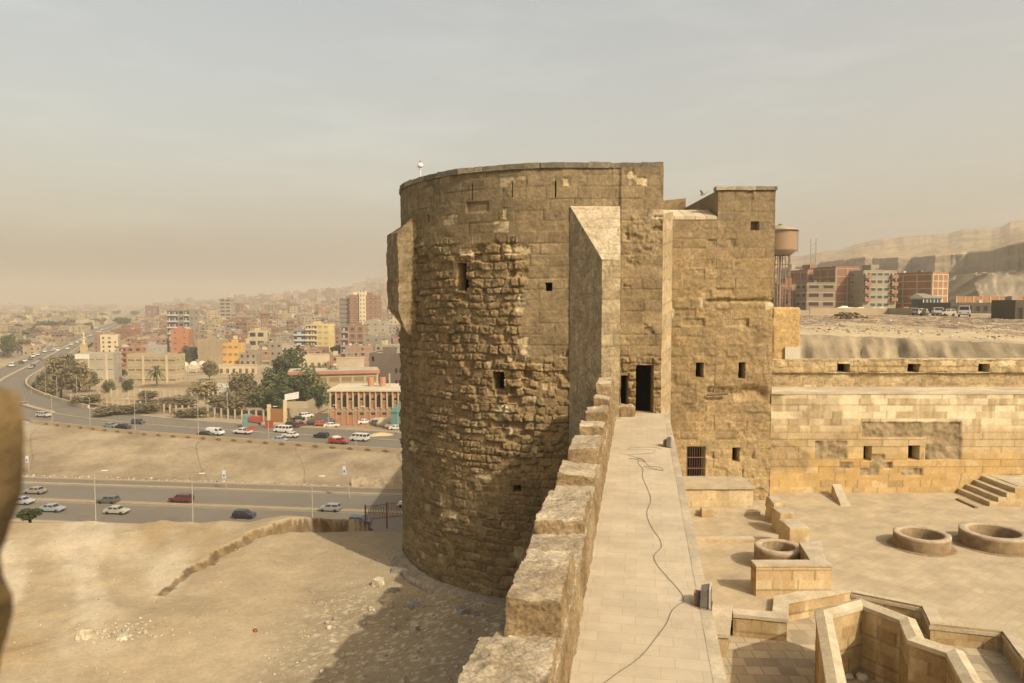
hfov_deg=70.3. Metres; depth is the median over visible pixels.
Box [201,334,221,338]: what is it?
city block
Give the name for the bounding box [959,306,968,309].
windows
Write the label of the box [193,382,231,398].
shed
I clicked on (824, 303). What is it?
window
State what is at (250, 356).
apartment building
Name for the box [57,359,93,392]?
tree
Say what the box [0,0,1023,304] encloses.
sky
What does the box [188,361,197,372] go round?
domed kiosk
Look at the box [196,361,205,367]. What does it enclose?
domed kiosk
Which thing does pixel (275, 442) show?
roadside barrier
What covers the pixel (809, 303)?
window
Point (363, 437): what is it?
minibus
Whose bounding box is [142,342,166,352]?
apartment building
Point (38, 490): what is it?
car
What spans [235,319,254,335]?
city block
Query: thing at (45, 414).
car
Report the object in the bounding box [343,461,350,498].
banner pole
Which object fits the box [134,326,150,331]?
city block
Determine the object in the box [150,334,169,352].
city block
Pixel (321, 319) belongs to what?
city block
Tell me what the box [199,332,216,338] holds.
city block
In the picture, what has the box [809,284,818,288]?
window
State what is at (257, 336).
apartment building
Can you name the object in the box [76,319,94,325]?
apartment building
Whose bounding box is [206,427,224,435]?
cargo van
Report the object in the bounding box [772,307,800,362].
stone pier
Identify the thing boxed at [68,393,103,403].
bush
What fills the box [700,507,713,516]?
loose block
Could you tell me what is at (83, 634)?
rock
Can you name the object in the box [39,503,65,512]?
car
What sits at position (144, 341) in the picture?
city block
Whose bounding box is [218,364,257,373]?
arcade wall
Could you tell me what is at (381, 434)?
rubble mound
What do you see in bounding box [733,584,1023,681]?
retaining wall
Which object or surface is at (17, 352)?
city block
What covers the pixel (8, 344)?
tree
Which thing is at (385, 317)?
city block
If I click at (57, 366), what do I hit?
tree
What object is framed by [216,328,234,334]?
city block
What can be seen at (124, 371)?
tree
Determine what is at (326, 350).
city block
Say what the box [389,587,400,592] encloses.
rock
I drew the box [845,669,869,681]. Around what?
rubbish heap
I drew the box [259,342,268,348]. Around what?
city block
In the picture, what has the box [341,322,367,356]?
apartment building
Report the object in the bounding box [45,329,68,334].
city block
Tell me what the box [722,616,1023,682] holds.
pit ground
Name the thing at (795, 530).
stepped pier
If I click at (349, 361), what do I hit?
arcade wall
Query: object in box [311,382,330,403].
tree
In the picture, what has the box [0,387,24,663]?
stone merlon
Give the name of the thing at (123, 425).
car
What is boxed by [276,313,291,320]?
city block
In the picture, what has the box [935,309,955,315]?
car
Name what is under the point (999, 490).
stone steps
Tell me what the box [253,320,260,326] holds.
city block
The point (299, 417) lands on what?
car
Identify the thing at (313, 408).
ramp wall
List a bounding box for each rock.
[75,629,92,640]
[116,633,128,640]
[372,576,384,586]
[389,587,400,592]
[390,566,400,573]
[390,623,395,629]
[407,601,421,609]
[409,623,419,632]
[456,606,470,614]
[465,628,471,633]
[474,610,484,616]
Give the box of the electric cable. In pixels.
[604,462,683,682]
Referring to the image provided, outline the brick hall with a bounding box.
[327,373,401,425]
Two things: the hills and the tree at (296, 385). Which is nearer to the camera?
the tree at (296, 385)
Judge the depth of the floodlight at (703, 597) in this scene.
11.99 m
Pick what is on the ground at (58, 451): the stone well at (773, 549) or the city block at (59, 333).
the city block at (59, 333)
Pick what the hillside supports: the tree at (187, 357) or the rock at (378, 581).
the rock at (378, 581)
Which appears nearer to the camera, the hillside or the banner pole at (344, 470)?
the hillside
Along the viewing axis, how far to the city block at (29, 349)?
537.01 m
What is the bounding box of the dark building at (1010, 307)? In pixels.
[991,296,1023,318]
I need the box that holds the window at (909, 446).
[908,445,911,456]
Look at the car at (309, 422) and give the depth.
211.64 m
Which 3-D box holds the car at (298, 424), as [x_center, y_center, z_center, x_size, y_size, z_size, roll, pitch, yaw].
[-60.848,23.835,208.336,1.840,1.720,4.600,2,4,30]
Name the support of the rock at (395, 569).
on the hillside
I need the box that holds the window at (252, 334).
[250,332,255,336]
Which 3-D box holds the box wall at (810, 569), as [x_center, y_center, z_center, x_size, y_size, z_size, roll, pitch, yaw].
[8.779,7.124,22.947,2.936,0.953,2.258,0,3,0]
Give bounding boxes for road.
[13,478,402,532]
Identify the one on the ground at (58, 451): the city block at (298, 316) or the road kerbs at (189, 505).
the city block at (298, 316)
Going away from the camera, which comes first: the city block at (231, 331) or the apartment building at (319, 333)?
the apartment building at (319, 333)
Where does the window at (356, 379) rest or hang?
in the long hall
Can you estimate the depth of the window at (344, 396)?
223.33 m
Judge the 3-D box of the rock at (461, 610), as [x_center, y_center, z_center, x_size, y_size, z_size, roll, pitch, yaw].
[-1.990,11.130,30.070,0.519,0.287,0.549,-1,3,-23]
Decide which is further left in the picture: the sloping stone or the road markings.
the road markings
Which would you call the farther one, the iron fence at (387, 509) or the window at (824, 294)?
the window at (824, 294)
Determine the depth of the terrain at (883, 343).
64.02 m
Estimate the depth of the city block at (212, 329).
649.97 m
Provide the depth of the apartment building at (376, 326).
520.27 m
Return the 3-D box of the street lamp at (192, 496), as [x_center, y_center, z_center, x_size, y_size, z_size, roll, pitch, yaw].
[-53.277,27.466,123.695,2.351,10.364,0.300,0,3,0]
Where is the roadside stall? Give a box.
[242,414,272,427]
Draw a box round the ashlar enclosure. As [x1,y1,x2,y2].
[814,598,981,682]
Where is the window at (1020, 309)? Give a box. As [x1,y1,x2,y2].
[1017,307,1023,318]
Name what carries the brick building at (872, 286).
on the ground at (58, 451)
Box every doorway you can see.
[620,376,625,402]
[635,365,650,410]
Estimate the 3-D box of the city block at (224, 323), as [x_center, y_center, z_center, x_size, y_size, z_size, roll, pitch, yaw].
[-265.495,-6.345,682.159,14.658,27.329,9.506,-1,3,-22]
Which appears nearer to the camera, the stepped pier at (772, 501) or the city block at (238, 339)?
the stepped pier at (772, 501)
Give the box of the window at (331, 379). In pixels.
[329,375,339,381]
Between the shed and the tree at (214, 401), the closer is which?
the tree at (214, 401)
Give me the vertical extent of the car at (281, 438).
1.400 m
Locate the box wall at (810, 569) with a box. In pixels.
[751,541,832,595]
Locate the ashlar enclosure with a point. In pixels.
(877, 643)
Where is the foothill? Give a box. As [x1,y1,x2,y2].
[948,270,1023,302]
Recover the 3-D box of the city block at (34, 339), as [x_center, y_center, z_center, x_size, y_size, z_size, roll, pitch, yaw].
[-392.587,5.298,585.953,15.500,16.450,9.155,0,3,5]
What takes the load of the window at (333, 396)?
in the brick hall
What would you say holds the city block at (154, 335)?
on the ground at (58, 451)
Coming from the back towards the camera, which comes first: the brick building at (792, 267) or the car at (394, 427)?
the brick building at (792, 267)
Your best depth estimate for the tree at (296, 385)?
253.56 m
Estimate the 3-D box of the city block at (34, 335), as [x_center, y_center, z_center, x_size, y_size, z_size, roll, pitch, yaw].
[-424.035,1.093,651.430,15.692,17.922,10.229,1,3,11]
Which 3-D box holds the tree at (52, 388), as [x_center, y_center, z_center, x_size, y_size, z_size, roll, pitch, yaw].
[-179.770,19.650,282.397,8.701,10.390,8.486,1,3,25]
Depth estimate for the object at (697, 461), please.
34.06 m
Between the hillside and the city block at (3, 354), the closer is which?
the hillside
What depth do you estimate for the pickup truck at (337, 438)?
182.69 m
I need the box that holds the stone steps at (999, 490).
[957,475,1023,506]
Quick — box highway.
[24,409,401,448]
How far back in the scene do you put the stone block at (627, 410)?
29.30 m
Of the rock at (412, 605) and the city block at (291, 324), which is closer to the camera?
the rock at (412, 605)
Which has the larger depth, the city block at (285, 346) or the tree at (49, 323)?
the tree at (49, 323)
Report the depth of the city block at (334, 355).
425.70 m
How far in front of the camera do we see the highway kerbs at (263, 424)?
211.05 m
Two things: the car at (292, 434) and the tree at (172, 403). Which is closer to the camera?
the car at (292, 434)
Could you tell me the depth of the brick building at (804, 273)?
252.54 m
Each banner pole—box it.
[25,454,28,465]
[222,469,226,488]
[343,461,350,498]
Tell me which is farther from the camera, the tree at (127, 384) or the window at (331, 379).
the tree at (127, 384)
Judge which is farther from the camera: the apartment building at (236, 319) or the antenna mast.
the apartment building at (236, 319)
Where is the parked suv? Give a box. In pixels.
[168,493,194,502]
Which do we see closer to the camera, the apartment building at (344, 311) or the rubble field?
the rubble field
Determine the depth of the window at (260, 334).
520.53 m
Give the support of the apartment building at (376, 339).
on the ground at (58, 451)
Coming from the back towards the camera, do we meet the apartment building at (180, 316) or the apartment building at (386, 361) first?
the apartment building at (180, 316)
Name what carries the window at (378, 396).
in the brick hall
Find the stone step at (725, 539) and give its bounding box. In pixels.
[696,536,755,542]
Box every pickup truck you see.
[233,427,252,434]
[328,435,349,444]
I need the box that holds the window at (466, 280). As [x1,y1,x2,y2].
[465,264,468,290]
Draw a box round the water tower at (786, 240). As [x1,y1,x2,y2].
[773,223,798,306]
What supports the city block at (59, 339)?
on the ground at (58, 451)
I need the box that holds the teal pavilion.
[385,401,400,428]
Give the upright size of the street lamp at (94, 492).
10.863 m
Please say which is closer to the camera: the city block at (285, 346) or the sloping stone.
the sloping stone
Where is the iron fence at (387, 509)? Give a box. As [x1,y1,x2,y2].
[364,502,401,528]
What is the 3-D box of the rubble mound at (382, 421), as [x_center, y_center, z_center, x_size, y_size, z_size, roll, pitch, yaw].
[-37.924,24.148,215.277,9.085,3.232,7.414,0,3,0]
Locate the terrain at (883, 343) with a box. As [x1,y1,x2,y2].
[670,314,1023,413]
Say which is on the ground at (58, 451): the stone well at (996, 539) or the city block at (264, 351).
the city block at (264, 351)
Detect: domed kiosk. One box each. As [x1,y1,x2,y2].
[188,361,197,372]
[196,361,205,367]
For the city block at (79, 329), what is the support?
on the ground at (58, 451)
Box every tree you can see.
[0,333,17,357]
[15,339,32,349]
[15,508,42,522]
[21,326,45,335]
[31,375,44,388]
[32,320,57,327]
[35,379,63,395]
[41,353,75,397]
[55,321,72,325]
[55,355,77,389]
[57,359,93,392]
[65,318,75,323]
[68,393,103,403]
[83,322,93,329]
[83,370,101,391]
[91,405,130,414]
[101,379,115,391]
[115,318,130,323]
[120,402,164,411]
[121,379,133,390]
[122,369,127,376]
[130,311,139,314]
[137,391,159,401]
[146,365,166,385]
[147,401,178,410]
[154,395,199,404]
[169,407,212,416]
[178,351,192,362]
[181,345,197,360]
[185,380,222,397]
[200,360,218,380]
[203,393,229,407]
[216,397,250,415]
[220,388,254,413]
[226,371,254,391]
[236,383,260,406]
[246,386,278,413]
[258,374,281,407]
[259,367,289,384]
[265,385,295,408]
[272,345,306,379]
[277,374,309,400]
[289,364,322,390]
[300,384,325,406]
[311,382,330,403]
[316,361,333,367]
[330,344,340,353]
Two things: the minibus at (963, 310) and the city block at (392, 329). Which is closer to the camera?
the minibus at (963, 310)
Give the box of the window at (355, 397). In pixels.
[354,394,357,407]
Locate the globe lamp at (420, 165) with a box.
[417,160,422,176]
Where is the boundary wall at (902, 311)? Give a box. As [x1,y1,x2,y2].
[809,308,927,315]
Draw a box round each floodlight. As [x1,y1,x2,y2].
[663,436,671,447]
[694,582,712,610]
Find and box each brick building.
[774,278,801,306]
[781,264,798,277]
[790,264,814,283]
[795,281,835,309]
[813,265,859,307]
[849,265,898,307]
[896,270,948,307]
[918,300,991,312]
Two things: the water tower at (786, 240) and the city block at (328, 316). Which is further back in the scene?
the city block at (328, 316)
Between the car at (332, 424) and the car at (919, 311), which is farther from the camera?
the car at (332, 424)
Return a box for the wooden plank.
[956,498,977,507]
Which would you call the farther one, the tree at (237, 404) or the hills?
the hills
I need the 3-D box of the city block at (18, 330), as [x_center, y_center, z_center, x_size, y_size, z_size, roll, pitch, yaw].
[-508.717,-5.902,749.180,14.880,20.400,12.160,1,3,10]
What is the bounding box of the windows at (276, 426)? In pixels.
[275,426,291,428]
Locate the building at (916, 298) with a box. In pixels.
[910,293,941,307]
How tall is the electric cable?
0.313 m
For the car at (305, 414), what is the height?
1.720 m
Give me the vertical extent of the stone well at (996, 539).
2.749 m
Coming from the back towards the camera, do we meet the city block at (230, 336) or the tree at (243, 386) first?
the city block at (230, 336)
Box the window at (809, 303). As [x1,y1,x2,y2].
[808,302,818,305]
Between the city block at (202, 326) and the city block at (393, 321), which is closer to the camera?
the city block at (393, 321)
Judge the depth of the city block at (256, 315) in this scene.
792.97 m
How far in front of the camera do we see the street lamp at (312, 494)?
123.62 m
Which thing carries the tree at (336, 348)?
on the ground at (58, 451)
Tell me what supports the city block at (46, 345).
on the ground at (58, 451)
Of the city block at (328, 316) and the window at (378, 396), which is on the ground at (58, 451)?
the city block at (328, 316)
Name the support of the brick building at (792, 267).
on the ground at (58, 451)
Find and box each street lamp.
[94,470,107,520]
[191,473,204,521]
[268,406,276,439]
[311,475,324,516]
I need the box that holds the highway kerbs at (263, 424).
[52,407,400,440]
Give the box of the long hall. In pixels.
[287,367,379,389]
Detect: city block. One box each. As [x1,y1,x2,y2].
[0,333,11,341]
[0,344,22,354]
[0,351,11,356]
[7,326,28,336]
[12,338,37,343]
[22,343,44,354]
[26,333,39,337]
[32,341,59,344]
[36,325,50,330]
[36,334,50,341]
[41,344,61,347]
[44,337,73,342]
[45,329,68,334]
[51,330,74,340]
[59,325,68,329]
[69,324,90,333]
[93,332,109,351]
[100,332,120,351]
[121,324,139,327]
[121,339,130,345]
[127,335,147,341]
[131,338,154,345]
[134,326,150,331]
[142,320,158,328]
[142,333,160,338]
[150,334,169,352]
[159,319,166,328]
[198,322,214,331]
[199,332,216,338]
[200,330,215,332]
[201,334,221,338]
[208,326,225,331]
[211,318,228,323]
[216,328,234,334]
[220,320,233,326]
[225,328,241,334]
[225,333,247,343]
[226,321,235,327]
[228,336,243,341]
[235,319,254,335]
[238,341,250,348]
[250,327,270,332]
[253,311,265,319]
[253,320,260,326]
[257,347,268,359]
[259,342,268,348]
[260,311,275,320]
[261,318,272,327]
[267,326,285,332]
[267,333,286,341]
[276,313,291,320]
[277,318,287,326]
[280,331,291,334]
[282,343,300,366]
[286,318,299,332]
[295,313,309,319]
[300,345,328,353]
[301,315,318,325]
[301,346,323,363]
[319,316,324,321]
[325,313,334,320]
[329,321,338,325]
[330,351,344,366]
[335,333,340,344]
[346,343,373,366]
[375,340,400,350]
[382,315,390,319]
[389,318,399,323]
[389,325,395,334]
[391,337,399,343]
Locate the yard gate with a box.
[267,392,307,422]
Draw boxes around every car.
[20,496,34,504]
[22,486,47,494]
[35,411,51,417]
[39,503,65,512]
[96,495,120,503]
[102,422,116,427]
[103,505,130,514]
[115,423,131,428]
[131,418,145,423]
[197,430,214,435]
[231,509,256,518]
[269,436,287,440]
[281,431,299,437]
[291,415,305,420]
[292,421,307,427]
[298,412,313,417]
[306,420,315,425]
[313,432,329,437]
[314,420,327,425]
[318,502,341,511]
[321,418,336,421]
[323,422,339,426]
[349,515,372,523]
[357,419,369,423]
[389,425,398,429]
[910,308,929,314]
[931,308,943,315]
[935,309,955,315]
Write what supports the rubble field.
on the terrain at (883, 343)
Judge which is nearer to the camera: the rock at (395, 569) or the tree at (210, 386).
the rock at (395, 569)
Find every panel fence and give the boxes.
[96,388,190,397]
[199,391,255,405]
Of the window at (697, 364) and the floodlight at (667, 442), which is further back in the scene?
the window at (697, 364)
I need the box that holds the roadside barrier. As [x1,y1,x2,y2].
[30,419,401,452]
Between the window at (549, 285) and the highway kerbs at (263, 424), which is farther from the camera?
the highway kerbs at (263, 424)
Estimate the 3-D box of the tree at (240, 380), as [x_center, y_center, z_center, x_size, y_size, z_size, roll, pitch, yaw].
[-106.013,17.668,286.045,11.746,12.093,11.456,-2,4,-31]
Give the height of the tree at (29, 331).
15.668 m
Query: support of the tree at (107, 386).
on the ground at (58, 451)
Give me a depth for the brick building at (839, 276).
234.41 m
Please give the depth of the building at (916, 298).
194.62 m
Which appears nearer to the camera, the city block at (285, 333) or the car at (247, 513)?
the car at (247, 513)
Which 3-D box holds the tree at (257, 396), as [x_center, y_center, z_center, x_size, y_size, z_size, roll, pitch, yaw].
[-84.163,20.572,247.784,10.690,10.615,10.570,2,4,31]
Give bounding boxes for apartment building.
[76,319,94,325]
[111,326,140,339]
[118,343,145,369]
[142,329,167,336]
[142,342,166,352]
[167,307,198,351]
[171,326,193,352]
[198,336,227,365]
[220,297,234,319]
[223,340,244,363]
[226,318,240,321]
[239,349,261,364]
[249,328,268,348]
[269,338,293,364]
[293,327,307,345]
[305,321,334,353]
[339,296,349,332]
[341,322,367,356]
[349,291,380,324]
[364,332,390,351]
[365,318,388,334]
[369,347,400,382]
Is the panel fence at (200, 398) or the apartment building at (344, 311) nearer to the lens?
the panel fence at (200, 398)
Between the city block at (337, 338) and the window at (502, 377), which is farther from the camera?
the city block at (337, 338)
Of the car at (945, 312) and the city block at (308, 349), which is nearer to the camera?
the car at (945, 312)
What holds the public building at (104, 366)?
on the ground at (58, 451)
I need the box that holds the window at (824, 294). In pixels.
[823,293,832,296]
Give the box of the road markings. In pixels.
[38,484,397,523]
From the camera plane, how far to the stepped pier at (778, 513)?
27.82 m
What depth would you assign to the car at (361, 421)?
214.28 m
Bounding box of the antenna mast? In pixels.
[810,239,816,268]
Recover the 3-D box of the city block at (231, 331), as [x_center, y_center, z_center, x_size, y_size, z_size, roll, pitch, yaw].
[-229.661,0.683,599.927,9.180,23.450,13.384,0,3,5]
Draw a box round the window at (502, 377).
[500,372,504,387]
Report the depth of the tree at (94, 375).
317.52 m
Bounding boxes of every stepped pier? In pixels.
[765,495,785,522]
[772,507,793,533]
[778,519,808,543]
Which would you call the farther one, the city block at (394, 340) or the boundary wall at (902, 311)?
the city block at (394, 340)
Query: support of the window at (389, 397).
in the brick hall
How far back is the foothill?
546.40 m
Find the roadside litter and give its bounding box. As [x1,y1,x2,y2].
[23,474,351,485]
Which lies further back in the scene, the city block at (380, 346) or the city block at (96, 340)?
the city block at (96, 340)
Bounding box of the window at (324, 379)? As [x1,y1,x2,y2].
[317,376,327,385]
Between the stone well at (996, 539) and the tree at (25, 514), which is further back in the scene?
the tree at (25, 514)
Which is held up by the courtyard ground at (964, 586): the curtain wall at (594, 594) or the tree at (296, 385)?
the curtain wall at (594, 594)
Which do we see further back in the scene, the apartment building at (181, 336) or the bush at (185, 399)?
the apartment building at (181, 336)
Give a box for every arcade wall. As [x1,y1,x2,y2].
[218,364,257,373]
[303,354,329,367]
[336,357,364,367]
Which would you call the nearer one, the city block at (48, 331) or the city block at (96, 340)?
the city block at (96, 340)
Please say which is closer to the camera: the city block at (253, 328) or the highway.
the highway
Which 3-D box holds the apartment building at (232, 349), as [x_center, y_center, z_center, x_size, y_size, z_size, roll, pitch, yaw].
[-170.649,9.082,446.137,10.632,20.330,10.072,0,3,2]
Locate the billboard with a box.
[75,354,88,367]
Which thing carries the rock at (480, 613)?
on the hillside
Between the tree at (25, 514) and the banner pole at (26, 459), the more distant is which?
the banner pole at (26, 459)
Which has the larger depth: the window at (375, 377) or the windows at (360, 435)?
the window at (375, 377)
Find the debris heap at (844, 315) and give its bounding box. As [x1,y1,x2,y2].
[824,312,868,318]
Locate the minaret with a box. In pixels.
[80,332,87,352]
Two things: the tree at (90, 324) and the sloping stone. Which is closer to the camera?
the sloping stone
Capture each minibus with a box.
[273,425,292,432]
[349,432,369,441]
[958,306,970,316]
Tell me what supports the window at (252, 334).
in the apartment building at (257, 336)
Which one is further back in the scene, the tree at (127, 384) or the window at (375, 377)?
the tree at (127, 384)
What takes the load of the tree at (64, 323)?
on the ground at (58, 451)
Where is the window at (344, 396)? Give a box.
[343,394,346,407]
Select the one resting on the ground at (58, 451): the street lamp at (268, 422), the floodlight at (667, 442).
the street lamp at (268, 422)
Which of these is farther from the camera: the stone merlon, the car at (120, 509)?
the car at (120, 509)
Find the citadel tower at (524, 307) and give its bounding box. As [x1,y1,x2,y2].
[386,162,663,605]
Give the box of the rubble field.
[800,315,1023,339]
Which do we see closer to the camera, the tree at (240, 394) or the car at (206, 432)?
the car at (206, 432)
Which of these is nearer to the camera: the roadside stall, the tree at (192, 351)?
the roadside stall
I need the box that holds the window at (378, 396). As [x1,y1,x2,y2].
[377,394,380,407]
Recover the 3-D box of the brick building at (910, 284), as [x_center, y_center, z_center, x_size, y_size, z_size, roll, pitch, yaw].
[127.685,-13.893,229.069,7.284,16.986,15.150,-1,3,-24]
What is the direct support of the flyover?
on the ground at (58, 451)
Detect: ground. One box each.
[0,279,990,523]
[691,493,1023,639]
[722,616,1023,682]
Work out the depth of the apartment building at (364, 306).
599.33 m
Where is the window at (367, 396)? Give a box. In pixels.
[365,394,368,407]
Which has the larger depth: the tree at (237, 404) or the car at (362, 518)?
the tree at (237, 404)
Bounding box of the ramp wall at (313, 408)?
[288,394,328,421]
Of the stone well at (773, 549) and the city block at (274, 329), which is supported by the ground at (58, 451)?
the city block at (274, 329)
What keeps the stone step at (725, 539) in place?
on the courtyard ground at (964, 586)
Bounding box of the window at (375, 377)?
[366,375,376,382]
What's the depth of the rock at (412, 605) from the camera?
31.04 m
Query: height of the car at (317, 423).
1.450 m
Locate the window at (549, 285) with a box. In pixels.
[547,283,551,290]
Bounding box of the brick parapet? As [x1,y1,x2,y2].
[955,296,1023,302]
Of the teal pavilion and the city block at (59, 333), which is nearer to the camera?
the teal pavilion
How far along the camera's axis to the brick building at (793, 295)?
237.54 m
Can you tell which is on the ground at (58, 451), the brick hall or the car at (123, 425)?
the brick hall
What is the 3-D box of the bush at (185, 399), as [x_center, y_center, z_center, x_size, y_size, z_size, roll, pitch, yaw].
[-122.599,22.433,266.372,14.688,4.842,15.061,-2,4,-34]
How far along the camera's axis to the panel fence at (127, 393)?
294.22 m
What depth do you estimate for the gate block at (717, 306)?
32.01 m
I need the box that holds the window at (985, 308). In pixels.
[983,306,987,311]
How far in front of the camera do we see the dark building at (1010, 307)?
121.78 m
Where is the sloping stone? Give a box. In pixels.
[831,484,850,505]
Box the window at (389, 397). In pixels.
[388,395,391,407]
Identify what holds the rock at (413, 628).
on the hillside
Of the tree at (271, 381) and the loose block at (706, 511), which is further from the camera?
the tree at (271, 381)
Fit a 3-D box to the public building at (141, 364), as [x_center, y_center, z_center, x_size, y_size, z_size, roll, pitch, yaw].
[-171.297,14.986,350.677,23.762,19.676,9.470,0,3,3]
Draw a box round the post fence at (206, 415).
[70,393,266,420]
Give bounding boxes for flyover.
[0,307,144,415]
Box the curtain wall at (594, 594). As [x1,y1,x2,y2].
[458,377,727,682]
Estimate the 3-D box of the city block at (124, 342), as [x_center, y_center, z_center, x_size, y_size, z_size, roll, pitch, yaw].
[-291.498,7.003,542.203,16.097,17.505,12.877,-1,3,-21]
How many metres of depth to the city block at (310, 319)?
731.90 m
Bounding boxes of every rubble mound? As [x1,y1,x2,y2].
[369,417,390,426]
[370,432,393,436]
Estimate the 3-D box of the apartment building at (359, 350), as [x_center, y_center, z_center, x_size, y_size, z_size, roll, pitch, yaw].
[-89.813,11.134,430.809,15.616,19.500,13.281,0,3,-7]
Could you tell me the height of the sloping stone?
0.558 m
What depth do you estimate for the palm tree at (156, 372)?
333.04 m
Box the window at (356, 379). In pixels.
[354,375,364,382]
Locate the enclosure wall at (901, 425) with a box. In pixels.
[714,357,1023,492]
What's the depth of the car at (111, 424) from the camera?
205.89 m
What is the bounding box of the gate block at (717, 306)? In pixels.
[661,186,777,514]
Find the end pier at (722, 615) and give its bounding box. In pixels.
[712,605,732,657]
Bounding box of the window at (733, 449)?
[732,448,734,457]
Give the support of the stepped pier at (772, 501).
on the courtyard ground at (964, 586)
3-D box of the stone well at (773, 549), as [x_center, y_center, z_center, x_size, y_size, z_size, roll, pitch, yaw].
[8.904,8.261,24.403,1.522,2.922,1.525,0,3,0]
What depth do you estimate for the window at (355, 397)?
223.33 m
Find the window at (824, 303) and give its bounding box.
[823,302,832,305]
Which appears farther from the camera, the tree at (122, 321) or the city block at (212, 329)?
the tree at (122, 321)
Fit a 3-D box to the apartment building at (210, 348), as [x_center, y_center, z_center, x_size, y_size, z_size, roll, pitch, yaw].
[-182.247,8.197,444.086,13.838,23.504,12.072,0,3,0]
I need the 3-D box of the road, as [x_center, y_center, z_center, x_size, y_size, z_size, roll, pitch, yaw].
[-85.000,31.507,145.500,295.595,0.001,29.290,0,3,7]
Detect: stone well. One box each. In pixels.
[754,538,799,559]
[886,525,957,556]
[952,521,1023,557]
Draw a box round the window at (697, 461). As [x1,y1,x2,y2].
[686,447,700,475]
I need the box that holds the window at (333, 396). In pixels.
[331,394,334,407]
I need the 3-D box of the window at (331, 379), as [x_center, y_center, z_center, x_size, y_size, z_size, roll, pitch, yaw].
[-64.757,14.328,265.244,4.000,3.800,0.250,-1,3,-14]
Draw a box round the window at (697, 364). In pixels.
[695,363,698,375]
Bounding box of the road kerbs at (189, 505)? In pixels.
[11,476,402,524]
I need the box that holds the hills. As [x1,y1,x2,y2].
[774,220,1023,281]
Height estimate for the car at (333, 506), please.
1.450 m
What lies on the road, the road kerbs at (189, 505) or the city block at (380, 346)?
the road kerbs at (189, 505)
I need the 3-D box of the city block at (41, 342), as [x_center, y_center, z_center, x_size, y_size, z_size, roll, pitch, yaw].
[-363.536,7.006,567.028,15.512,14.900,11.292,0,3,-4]
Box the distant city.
[0,275,390,330]
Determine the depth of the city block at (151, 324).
805.51 m
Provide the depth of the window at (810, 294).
227.46 m
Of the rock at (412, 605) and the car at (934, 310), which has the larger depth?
the car at (934, 310)
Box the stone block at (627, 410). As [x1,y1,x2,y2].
[620,403,634,416]
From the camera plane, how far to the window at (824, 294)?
227.62 m
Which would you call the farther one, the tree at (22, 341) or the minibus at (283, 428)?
the tree at (22, 341)
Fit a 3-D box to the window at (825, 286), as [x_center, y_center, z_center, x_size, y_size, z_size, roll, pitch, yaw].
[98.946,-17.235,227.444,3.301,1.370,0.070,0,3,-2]
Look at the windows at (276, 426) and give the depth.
198.10 m
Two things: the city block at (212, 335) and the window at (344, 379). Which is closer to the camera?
the window at (344, 379)
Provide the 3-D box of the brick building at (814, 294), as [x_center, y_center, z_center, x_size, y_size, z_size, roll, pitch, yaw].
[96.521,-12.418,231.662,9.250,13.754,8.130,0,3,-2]
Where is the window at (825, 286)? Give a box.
[823,284,833,288]
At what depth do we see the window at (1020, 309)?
119.89 m
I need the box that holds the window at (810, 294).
[809,293,818,296]
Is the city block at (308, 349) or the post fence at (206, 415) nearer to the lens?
the post fence at (206, 415)
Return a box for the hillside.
[0,516,504,682]
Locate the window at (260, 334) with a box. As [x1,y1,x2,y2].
[258,332,263,336]
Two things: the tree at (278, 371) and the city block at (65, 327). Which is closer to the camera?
the tree at (278, 371)
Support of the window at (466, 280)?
in the citadel tower at (524, 307)
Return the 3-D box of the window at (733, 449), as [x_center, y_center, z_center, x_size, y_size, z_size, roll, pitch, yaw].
[9.951,4.961,33.663,0.323,0.637,1.320,0,3,0]
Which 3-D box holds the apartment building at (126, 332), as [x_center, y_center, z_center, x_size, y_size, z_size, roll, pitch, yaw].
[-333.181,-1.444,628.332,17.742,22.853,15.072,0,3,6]
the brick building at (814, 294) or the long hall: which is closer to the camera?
the brick building at (814, 294)
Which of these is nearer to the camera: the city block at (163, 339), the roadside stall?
the roadside stall
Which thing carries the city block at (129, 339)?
on the ground at (58, 451)
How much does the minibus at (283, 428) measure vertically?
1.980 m
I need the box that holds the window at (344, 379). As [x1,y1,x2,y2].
[342,377,351,381]
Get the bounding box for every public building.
[76,351,121,382]
[127,352,185,383]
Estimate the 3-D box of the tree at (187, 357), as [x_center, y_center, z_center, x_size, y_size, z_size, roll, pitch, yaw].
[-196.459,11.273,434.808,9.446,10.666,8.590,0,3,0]
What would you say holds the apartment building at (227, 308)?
on the ground at (58, 451)
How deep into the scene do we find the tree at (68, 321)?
1072.29 m
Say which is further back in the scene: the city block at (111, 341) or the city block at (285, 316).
the city block at (285, 316)
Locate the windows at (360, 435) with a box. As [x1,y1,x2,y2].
[352,434,368,436]

